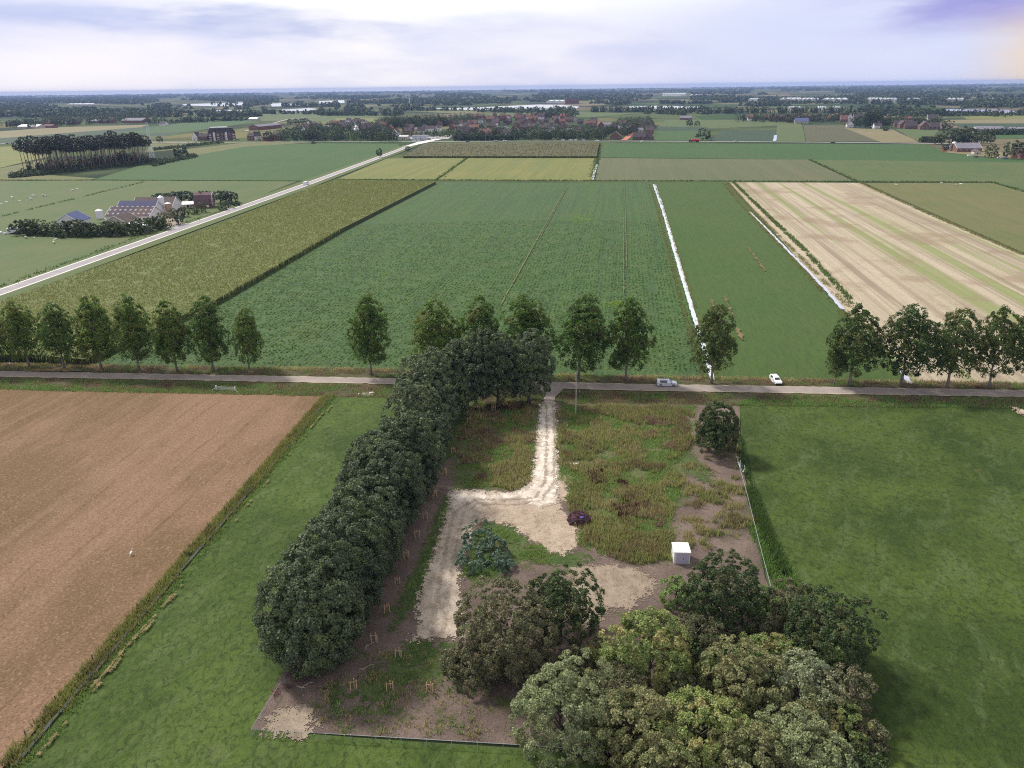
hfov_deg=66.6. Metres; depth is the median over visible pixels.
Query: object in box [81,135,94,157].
pine tree
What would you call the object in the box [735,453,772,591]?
wire fence
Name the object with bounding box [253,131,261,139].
house
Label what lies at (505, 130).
village house
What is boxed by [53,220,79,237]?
tree
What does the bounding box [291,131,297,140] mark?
tree
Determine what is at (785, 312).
field
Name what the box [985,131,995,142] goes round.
tree
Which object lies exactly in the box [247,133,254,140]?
house
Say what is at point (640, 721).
broadleaf tree
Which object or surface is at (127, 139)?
pine tree
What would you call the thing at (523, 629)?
broadleaf tree
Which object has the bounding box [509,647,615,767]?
broadleaf tree
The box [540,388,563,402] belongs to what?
driveway
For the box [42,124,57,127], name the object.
hall
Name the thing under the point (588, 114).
field
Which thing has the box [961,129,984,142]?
tree
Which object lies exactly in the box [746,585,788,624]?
broadleaf tree
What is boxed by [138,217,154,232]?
tree
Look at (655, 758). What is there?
broadleaf tree
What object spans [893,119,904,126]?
house
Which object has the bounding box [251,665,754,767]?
wire fence
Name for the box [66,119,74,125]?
tree
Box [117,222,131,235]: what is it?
tree
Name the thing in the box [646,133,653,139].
house
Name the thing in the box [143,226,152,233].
tree
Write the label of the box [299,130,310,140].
tree
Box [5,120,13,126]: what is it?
tree
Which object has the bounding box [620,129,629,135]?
tree
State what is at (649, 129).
village house
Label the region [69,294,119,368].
poplar
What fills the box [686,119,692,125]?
tree
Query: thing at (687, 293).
ditch water
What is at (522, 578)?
sparse weeds
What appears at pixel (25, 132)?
field
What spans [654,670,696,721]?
broadleaf tree
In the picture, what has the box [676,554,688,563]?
door
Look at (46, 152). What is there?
pine tree
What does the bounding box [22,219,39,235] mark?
tree
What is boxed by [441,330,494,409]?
broadleaf tree
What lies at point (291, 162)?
field
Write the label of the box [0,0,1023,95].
sky
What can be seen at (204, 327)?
poplar
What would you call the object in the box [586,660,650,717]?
broadleaf tree
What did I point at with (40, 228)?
tree
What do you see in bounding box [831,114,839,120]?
tree
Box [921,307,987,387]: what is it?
poplar
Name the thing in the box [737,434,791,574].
ditch reeds
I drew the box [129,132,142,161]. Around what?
pine tree
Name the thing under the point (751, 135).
field
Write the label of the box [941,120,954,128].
tree
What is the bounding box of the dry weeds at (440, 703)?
[314,646,490,743]
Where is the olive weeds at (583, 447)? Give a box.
[554,401,757,565]
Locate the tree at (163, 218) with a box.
[154,212,171,229]
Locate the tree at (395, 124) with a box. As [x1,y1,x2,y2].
[391,119,401,127]
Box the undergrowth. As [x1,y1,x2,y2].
[8,140,223,177]
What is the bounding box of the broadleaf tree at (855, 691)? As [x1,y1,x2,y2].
[814,662,878,722]
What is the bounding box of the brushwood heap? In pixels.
[567,510,592,526]
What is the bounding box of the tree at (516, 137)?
[511,131,520,139]
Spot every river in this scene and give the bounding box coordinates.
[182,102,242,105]
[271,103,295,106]
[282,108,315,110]
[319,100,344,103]
[436,105,578,109]
[630,106,697,108]
[946,109,1015,112]
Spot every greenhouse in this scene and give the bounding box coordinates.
[780,97,800,100]
[800,98,818,100]
[822,98,847,101]
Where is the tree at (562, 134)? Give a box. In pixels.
[558,130,566,138]
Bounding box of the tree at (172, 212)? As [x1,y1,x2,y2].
[168,208,178,217]
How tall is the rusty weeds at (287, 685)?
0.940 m
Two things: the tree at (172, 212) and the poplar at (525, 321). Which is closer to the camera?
the poplar at (525, 321)
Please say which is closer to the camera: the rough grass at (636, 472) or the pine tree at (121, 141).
the rough grass at (636, 472)
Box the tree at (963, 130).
[952,125,977,142]
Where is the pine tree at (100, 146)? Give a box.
[92,140,102,166]
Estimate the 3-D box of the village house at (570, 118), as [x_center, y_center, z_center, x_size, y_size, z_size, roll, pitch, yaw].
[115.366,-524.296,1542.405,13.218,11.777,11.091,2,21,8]
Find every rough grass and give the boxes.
[317,631,455,729]
[387,494,451,633]
[444,400,541,491]
[457,521,601,588]
[554,403,700,565]
[678,446,715,482]
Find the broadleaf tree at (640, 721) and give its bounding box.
[589,684,685,767]
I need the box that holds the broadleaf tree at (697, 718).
[656,684,750,767]
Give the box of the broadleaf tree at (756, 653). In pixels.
[736,651,781,710]
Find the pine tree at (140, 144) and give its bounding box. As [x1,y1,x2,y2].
[136,139,147,162]
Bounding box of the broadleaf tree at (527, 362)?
[502,328,555,403]
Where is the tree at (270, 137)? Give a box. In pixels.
[263,131,273,140]
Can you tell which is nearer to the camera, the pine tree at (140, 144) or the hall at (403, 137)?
the pine tree at (140, 144)
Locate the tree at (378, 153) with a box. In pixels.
[376,148,381,155]
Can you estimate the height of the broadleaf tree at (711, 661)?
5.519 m
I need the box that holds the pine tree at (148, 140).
[141,135,151,160]
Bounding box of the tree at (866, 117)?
[862,112,869,127]
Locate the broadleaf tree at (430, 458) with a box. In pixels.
[373,410,445,500]
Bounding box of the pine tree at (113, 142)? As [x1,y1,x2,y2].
[106,135,118,163]
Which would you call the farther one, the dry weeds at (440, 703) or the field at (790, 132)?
the field at (790, 132)
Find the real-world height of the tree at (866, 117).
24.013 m
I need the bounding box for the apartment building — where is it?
[207,127,235,140]
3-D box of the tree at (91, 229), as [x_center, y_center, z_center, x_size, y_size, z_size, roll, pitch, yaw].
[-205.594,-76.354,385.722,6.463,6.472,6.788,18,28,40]
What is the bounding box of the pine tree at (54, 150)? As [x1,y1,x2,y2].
[49,140,60,168]
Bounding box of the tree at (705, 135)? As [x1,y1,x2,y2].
[695,128,710,139]
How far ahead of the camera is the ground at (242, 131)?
1573.09 m
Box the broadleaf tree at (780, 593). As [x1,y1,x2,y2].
[764,578,813,632]
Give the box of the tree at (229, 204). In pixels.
[224,199,231,207]
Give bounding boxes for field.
[0,125,145,137]
[0,126,179,143]
[0,146,47,167]
[0,159,44,176]
[0,389,321,767]
[48,182,708,377]
[94,143,398,180]
[118,118,258,133]
[145,140,198,151]
[184,142,311,154]
[243,111,389,121]
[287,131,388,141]
[336,118,377,122]
[339,158,462,179]
[404,143,598,155]
[419,110,489,113]
[438,158,595,180]
[486,112,632,116]
[595,158,852,180]
[601,143,1023,161]
[654,131,710,140]
[657,126,707,130]
[657,182,904,380]
[659,120,801,127]
[712,130,775,140]
[730,182,1023,382]
[776,124,805,141]
[803,125,878,141]
[813,160,1023,191]
[846,128,919,142]
[866,183,1023,251]
[895,129,938,140]
[945,119,1023,122]
[950,123,1023,127]
[962,115,1023,118]
[993,134,1023,138]
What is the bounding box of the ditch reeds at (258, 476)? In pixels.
[0,392,333,767]
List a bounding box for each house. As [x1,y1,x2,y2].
[159,121,168,125]
[192,132,198,140]
[198,133,208,140]
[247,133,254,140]
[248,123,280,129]
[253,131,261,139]
[404,127,412,133]
[417,127,424,134]
[425,125,437,132]
[449,124,456,129]
[460,127,468,134]
[469,124,479,128]
[478,128,492,136]
[486,116,495,121]
[487,122,495,128]
[492,119,499,124]
[503,128,510,135]
[514,119,520,125]
[519,123,527,128]
[528,116,537,120]
[528,122,535,128]
[539,123,547,128]
[559,118,564,123]
[567,116,573,121]
[577,119,583,123]
[585,120,596,126]
[597,121,603,127]
[602,122,611,126]
[610,131,621,138]
[633,131,645,139]
[637,120,652,125]
[645,125,653,133]
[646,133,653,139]
[680,116,691,119]
[794,118,808,122]
[840,115,847,121]
[846,121,853,126]
[853,114,864,118]
[872,122,879,128]
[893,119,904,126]
[897,120,904,127]
[903,121,917,128]
[918,120,929,129]
[926,114,937,121]
[929,122,939,129]
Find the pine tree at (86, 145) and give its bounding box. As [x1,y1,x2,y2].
[81,141,93,165]
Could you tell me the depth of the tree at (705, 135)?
988.10 m
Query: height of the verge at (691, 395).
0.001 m
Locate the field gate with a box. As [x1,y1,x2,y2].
[212,385,239,393]
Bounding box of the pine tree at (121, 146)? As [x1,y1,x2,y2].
[116,142,125,159]
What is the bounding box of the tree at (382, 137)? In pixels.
[376,132,386,140]
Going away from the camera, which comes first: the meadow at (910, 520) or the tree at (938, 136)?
the meadow at (910, 520)
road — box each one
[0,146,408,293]
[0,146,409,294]
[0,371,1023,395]
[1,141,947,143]
[407,135,445,145]
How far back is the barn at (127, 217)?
410.42 m
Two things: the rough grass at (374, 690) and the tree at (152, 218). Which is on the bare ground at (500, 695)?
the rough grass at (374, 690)
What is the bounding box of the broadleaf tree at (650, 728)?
[640,721,673,766]
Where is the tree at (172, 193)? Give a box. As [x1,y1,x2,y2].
[167,191,178,197]
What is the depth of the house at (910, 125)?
1182.34 m
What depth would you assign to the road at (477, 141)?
1023.48 m
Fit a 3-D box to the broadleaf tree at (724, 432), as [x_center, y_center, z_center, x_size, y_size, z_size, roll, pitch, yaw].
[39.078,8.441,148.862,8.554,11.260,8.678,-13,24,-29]
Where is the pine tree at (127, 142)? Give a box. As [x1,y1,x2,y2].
[120,141,131,160]
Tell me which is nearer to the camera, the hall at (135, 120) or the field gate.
the field gate
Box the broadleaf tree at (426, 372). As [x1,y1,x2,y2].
[393,355,460,433]
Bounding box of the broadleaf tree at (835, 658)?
[796,622,850,680]
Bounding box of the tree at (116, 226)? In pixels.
[109,221,124,235]
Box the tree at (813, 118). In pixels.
[810,116,818,121]
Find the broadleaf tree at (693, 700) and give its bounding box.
[670,696,710,743]
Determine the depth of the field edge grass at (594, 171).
580.79 m
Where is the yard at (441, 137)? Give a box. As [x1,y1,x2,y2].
[408,136,451,139]
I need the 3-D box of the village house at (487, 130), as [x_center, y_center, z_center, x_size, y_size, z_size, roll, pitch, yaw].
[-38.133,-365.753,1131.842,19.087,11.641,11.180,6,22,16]
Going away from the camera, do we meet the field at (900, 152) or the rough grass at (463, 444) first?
the rough grass at (463, 444)
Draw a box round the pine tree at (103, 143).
[97,140,108,161]
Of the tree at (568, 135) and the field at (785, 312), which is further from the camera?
the tree at (568, 135)
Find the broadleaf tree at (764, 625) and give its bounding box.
[738,612,778,646]
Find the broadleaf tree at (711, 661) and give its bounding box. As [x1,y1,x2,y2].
[689,655,732,695]
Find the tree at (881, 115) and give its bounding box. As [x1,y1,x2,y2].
[876,109,882,122]
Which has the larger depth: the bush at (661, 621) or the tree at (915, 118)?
the tree at (915, 118)
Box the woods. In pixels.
[0,83,1023,117]
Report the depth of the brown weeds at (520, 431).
158.03 m
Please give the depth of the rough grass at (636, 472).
144.72 m
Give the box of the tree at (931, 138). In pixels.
[927,136,936,142]
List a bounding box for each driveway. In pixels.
[156,223,190,229]
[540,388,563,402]
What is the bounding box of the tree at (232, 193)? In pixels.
[225,191,237,202]
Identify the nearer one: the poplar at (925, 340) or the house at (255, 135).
the poplar at (925, 340)
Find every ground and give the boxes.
[0,83,1023,767]
[251,401,832,759]
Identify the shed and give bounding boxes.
[182,201,194,207]
[671,542,690,563]
[971,149,981,153]
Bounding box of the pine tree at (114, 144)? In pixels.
[108,138,119,163]
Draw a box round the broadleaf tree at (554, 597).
[526,562,605,647]
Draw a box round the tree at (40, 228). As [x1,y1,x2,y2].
[35,224,54,235]
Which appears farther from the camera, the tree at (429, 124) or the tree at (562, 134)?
the tree at (429, 124)
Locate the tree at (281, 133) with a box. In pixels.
[278,131,288,139]
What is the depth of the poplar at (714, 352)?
180.50 m
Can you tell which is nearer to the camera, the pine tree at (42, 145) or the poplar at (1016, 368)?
the poplar at (1016, 368)
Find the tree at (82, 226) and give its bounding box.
[72,220,87,236]
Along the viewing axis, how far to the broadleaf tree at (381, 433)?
128.83 m
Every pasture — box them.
[0,175,95,180]
[0,180,295,282]
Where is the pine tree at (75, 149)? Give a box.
[67,143,78,164]
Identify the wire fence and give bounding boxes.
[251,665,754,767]
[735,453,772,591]
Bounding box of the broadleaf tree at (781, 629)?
[778,605,823,636]
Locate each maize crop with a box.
[0,179,435,364]
[403,143,598,157]
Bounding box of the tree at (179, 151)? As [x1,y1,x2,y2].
[173,146,188,156]
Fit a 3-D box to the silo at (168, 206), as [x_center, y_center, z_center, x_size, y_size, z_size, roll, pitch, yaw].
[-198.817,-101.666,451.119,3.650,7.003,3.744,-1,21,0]
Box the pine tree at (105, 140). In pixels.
[100,135,116,161]
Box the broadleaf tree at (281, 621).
[251,532,365,679]
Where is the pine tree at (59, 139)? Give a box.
[54,137,64,165]
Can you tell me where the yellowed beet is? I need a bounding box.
[332,215,623,306]
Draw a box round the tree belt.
[1,98,1023,134]
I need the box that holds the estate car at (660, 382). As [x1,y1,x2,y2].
[656,378,676,386]
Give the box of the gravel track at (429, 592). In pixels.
[406,401,561,643]
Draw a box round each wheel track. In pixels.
[500,188,565,304]
[623,188,624,291]
[625,202,626,265]
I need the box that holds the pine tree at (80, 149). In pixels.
[76,144,86,165]
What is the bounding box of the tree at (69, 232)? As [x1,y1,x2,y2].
[64,219,81,235]
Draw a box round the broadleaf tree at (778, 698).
[740,678,807,740]
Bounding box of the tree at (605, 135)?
[596,130,606,137]
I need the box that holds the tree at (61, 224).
[53,223,65,236]
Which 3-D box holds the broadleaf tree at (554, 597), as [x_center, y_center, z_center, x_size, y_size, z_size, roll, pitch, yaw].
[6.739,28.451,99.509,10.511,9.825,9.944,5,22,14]
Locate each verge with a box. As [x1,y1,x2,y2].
[0,145,416,300]
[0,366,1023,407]
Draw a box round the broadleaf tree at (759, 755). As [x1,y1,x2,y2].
[697,717,795,767]
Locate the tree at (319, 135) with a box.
[317,132,326,141]
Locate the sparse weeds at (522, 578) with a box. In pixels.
[271,400,827,744]
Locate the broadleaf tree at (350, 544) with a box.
[285,507,390,626]
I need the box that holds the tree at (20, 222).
[7,219,38,234]
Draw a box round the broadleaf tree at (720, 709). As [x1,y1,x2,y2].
[688,694,746,743]
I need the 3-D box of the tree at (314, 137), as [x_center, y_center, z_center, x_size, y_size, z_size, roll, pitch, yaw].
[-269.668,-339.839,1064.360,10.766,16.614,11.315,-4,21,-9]
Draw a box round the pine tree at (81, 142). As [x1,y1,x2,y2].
[72,137,84,166]
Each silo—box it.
[95,209,103,220]
[157,195,165,212]
[164,202,171,212]
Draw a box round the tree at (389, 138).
[385,130,398,140]
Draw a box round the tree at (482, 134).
[476,130,484,135]
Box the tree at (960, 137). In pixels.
[937,127,963,144]
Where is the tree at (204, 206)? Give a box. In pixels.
[197,201,206,212]
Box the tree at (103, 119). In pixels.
[100,115,109,122]
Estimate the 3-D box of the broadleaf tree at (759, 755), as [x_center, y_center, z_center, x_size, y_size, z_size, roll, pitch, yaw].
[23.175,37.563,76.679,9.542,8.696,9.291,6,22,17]
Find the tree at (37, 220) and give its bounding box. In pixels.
[29,218,48,234]
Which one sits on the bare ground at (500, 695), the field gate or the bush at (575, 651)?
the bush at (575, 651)
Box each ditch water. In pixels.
[14,397,329,764]
[653,184,714,379]
[737,457,746,471]
[751,213,843,308]
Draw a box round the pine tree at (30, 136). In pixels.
[25,135,40,161]
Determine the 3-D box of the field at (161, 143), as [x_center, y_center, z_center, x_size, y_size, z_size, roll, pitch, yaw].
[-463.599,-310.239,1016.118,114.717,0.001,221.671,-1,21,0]
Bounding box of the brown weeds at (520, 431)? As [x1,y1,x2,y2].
[450,399,690,527]
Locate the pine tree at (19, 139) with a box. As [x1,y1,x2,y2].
[15,137,30,165]
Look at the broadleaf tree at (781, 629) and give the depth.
99.77 m
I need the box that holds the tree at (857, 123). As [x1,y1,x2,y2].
[853,120,863,125]
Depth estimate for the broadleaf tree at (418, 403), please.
144.27 m
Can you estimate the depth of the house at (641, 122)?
1293.75 m
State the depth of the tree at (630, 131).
1110.90 m
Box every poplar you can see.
[0,300,43,366]
[0,313,9,356]
[31,302,82,367]
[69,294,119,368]
[109,293,153,370]
[147,300,191,371]
[180,295,231,371]
[228,307,264,369]
[346,293,391,374]
[408,298,462,360]
[454,294,502,354]
[497,294,561,357]
[555,293,611,379]
[601,297,656,380]
[687,304,737,383]
[825,302,886,385]
[825,335,848,384]
[872,303,948,386]
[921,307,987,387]
[970,304,1023,388]
[1008,315,1023,373]
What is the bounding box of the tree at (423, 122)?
[420,118,427,125]
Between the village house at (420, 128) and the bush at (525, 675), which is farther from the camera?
the village house at (420, 128)
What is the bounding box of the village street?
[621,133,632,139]
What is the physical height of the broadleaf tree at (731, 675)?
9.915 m
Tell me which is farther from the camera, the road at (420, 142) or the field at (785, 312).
the road at (420, 142)
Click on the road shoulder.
(505, 386)
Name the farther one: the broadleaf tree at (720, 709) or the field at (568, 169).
the field at (568, 169)
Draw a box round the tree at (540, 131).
[536,130,545,139]
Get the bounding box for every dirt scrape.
[24,368,81,371]
[36,720,66,754]
[90,658,116,686]
[106,653,125,671]
[117,642,129,656]
[124,625,144,647]
[134,619,153,642]
[161,584,182,606]
[1012,406,1023,415]
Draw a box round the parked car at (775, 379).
[769,374,781,384]
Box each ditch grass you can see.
[648,184,720,379]
[722,182,851,322]
[732,181,854,303]
[747,519,799,589]
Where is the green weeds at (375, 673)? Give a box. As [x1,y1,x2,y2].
[310,404,520,742]
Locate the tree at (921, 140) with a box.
[918,136,928,141]
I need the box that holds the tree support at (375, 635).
[370,632,377,642]
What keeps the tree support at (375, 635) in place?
on the ground at (242, 131)
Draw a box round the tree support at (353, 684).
[349,678,356,690]
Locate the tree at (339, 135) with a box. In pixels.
[333,130,344,140]
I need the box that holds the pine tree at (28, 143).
[23,142,36,168]
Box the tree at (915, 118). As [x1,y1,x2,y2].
[912,117,921,123]
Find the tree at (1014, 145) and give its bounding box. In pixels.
[1002,140,1023,157]
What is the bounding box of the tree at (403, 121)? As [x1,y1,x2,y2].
[400,118,410,127]
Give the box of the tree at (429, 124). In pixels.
[427,118,437,125]
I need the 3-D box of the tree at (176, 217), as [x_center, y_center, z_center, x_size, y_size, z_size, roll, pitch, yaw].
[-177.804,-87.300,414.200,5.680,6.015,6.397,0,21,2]
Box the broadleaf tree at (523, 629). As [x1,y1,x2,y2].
[453,575,559,683]
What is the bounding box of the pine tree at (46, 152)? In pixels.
[39,147,50,167]
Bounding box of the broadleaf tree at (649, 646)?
[598,605,692,697]
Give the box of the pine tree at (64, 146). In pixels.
[54,141,67,167]
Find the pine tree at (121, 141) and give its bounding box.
[118,135,126,159]
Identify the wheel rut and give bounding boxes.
[427,403,549,634]
[441,403,556,632]
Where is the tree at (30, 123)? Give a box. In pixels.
[27,121,35,126]
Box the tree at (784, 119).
[782,114,792,121]
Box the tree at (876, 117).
[872,110,879,125]
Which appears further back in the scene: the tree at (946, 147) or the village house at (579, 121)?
the village house at (579, 121)
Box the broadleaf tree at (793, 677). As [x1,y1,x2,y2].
[750,647,846,720]
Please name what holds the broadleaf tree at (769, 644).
on the ground at (242, 131)
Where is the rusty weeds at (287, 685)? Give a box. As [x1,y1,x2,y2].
[270,668,296,696]
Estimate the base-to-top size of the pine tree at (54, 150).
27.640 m
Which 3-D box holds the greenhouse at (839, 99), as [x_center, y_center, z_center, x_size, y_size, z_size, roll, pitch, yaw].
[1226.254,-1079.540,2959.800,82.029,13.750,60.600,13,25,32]
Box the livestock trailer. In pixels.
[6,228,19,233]
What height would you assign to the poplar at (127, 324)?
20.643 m
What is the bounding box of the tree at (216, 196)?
[213,190,224,202]
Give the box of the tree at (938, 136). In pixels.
[933,134,945,144]
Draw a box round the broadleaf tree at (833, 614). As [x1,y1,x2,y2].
[781,582,888,673]
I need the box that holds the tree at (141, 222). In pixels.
[130,218,146,232]
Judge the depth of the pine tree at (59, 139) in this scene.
699.65 m
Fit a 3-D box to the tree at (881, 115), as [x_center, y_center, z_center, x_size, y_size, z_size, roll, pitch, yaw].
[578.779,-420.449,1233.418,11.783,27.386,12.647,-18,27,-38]
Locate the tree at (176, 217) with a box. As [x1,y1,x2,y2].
[172,214,183,223]
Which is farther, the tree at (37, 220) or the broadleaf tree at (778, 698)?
the tree at (37, 220)
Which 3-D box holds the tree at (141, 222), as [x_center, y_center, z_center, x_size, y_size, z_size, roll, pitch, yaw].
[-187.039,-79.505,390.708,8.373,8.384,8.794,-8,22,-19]
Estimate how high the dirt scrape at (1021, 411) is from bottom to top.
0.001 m
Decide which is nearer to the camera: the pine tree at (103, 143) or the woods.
the pine tree at (103, 143)
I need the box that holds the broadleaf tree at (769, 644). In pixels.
[733,631,804,675]
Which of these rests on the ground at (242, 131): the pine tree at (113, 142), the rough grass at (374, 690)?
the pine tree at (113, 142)
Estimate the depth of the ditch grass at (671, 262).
289.99 m
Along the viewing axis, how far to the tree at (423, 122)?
1412.78 m
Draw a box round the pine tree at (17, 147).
[14,141,28,170]
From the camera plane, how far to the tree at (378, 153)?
804.73 m
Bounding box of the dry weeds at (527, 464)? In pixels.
[453,399,755,558]
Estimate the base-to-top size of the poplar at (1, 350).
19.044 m
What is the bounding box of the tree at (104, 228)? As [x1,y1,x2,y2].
[96,220,122,236]
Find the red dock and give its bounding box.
[473,399,651,767]
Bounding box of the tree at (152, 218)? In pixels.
[145,216,164,229]
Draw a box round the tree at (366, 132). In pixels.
[362,131,372,139]
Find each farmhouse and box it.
[193,191,215,207]
[1010,149,1023,158]
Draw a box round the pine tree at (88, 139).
[79,138,96,167]
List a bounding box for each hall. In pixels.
[17,124,45,128]
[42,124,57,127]
[67,103,94,104]
[91,119,115,122]
[121,118,151,122]
[248,117,260,120]
[398,135,409,139]
[412,135,427,139]
[546,100,564,102]
[564,97,578,103]
[671,93,685,95]
[881,98,896,101]
[947,98,963,100]
[973,126,1003,131]
[1007,127,1023,130]
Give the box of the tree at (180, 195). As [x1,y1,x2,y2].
[173,190,189,201]
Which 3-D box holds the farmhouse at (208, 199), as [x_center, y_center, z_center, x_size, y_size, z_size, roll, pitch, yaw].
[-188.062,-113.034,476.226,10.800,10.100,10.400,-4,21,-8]
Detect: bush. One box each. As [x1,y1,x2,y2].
[439,648,466,677]
[447,635,511,694]
[454,542,487,575]
[461,518,493,550]
[476,534,508,565]
[480,549,515,574]
[512,649,561,698]
[556,644,594,676]
[564,664,604,711]
[584,702,625,749]
[586,634,620,667]
[634,610,666,638]
[658,575,693,611]
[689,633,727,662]
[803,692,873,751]
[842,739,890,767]
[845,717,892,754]
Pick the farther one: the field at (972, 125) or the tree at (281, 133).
the field at (972, 125)
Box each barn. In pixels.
[54,210,90,227]
[103,212,138,225]
[105,206,162,220]
[117,201,164,212]
[134,197,181,211]
[949,143,982,151]
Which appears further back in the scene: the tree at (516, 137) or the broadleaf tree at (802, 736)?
the tree at (516, 137)
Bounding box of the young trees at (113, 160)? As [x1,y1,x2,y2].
[25,151,148,170]
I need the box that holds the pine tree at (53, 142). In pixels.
[42,137,58,166]
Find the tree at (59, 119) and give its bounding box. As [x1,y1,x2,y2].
[56,117,64,124]
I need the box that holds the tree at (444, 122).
[440,117,448,125]
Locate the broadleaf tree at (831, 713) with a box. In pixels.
[794,682,846,738]
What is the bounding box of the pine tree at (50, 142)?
[44,141,54,167]
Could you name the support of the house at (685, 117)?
on the ground at (242, 131)
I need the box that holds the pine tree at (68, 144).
[62,143,73,165]
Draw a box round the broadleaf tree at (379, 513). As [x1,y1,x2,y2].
[318,473,406,583]
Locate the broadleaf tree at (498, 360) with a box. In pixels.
[469,327,523,406]
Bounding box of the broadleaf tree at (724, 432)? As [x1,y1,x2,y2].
[694,401,740,455]
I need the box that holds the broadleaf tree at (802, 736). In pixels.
[747,702,858,767]
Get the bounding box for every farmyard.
[104,211,185,229]
[946,149,1016,158]
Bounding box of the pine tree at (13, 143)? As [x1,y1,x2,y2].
[11,140,26,168]
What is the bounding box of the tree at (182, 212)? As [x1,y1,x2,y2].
[176,206,189,216]
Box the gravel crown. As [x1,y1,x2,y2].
[449,403,559,505]
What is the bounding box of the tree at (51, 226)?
[45,221,61,236]
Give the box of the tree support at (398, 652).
[395,647,401,657]
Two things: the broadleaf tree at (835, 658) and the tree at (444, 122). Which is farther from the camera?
the tree at (444, 122)
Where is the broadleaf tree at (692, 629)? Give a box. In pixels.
[665,611,724,668]
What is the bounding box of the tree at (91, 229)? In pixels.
[89,223,103,235]
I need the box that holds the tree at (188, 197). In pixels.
[181,191,192,200]
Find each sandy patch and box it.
[473,492,579,556]
[554,473,573,501]
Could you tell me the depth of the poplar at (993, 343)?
175.19 m
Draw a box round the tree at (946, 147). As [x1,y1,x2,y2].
[942,144,949,149]
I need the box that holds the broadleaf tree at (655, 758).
[610,726,704,767]
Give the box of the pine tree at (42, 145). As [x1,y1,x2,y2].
[33,138,47,169]
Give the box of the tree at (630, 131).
[621,126,631,133]
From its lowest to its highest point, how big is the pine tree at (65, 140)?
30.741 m
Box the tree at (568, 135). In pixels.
[564,132,573,139]
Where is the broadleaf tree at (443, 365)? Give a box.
[412,345,469,420]
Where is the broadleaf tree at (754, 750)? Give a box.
[718,726,770,767]
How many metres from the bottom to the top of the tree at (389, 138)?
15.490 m
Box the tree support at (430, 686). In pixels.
[426,682,432,692]
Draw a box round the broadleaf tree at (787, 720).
[766,711,823,763]
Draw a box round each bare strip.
[735,327,745,338]
[748,249,764,270]
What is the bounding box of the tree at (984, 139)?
[976,130,988,142]
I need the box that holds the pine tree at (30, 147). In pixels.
[29,141,42,169]
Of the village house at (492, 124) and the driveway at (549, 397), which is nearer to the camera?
the driveway at (549, 397)
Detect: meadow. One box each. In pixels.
[10,397,747,767]
[737,405,1023,767]
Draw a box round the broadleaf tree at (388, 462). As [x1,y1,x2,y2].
[334,438,426,534]
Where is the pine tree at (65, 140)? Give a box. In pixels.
[51,135,72,164]
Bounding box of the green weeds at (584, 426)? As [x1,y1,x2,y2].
[331,400,696,722]
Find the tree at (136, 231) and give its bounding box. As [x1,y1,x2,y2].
[121,222,143,235]
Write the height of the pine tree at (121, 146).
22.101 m
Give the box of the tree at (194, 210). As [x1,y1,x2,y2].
[188,204,197,214]
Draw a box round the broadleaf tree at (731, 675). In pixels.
[697,634,816,727]
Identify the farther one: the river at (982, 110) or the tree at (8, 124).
the river at (982, 110)
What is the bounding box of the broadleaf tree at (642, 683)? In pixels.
[619,681,670,740]
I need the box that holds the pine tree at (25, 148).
[21,145,38,168]
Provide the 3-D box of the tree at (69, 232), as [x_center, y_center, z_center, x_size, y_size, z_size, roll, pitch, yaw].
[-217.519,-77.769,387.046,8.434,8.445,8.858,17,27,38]
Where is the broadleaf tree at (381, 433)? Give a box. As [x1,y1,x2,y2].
[339,424,410,501]
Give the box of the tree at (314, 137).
[311,129,317,141]
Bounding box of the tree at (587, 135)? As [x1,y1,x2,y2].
[585,130,595,139]
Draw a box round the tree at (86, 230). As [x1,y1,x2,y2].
[78,222,101,237]
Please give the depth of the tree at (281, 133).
1092.93 m
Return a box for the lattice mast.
[145,123,154,157]
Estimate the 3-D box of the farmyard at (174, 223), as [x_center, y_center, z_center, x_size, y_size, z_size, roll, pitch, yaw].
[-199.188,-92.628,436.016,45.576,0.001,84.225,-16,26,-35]
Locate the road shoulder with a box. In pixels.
[0,371,1023,396]
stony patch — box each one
[258,702,324,742]
[566,560,658,629]
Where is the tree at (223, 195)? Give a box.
[218,190,231,200]
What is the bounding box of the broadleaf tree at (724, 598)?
[680,548,763,643]
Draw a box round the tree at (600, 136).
[597,131,602,140]
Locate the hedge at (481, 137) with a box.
[453,135,515,140]
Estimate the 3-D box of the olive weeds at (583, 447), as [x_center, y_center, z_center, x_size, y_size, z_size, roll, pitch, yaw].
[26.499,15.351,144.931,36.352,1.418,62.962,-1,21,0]
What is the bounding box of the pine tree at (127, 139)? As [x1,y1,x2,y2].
[124,134,135,157]
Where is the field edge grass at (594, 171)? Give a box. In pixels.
[0,143,1023,286]
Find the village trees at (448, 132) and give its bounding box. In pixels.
[0,111,942,141]
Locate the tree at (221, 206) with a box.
[218,200,227,209]
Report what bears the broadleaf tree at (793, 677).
on the ground at (242, 131)
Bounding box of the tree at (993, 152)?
[984,143,999,156]
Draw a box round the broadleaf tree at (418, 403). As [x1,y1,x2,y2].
[380,379,453,454]
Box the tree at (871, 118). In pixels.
[867,111,874,126]
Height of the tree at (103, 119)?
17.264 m
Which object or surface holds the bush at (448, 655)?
on the bare ground at (500, 695)
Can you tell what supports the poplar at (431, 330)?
on the ground at (242, 131)

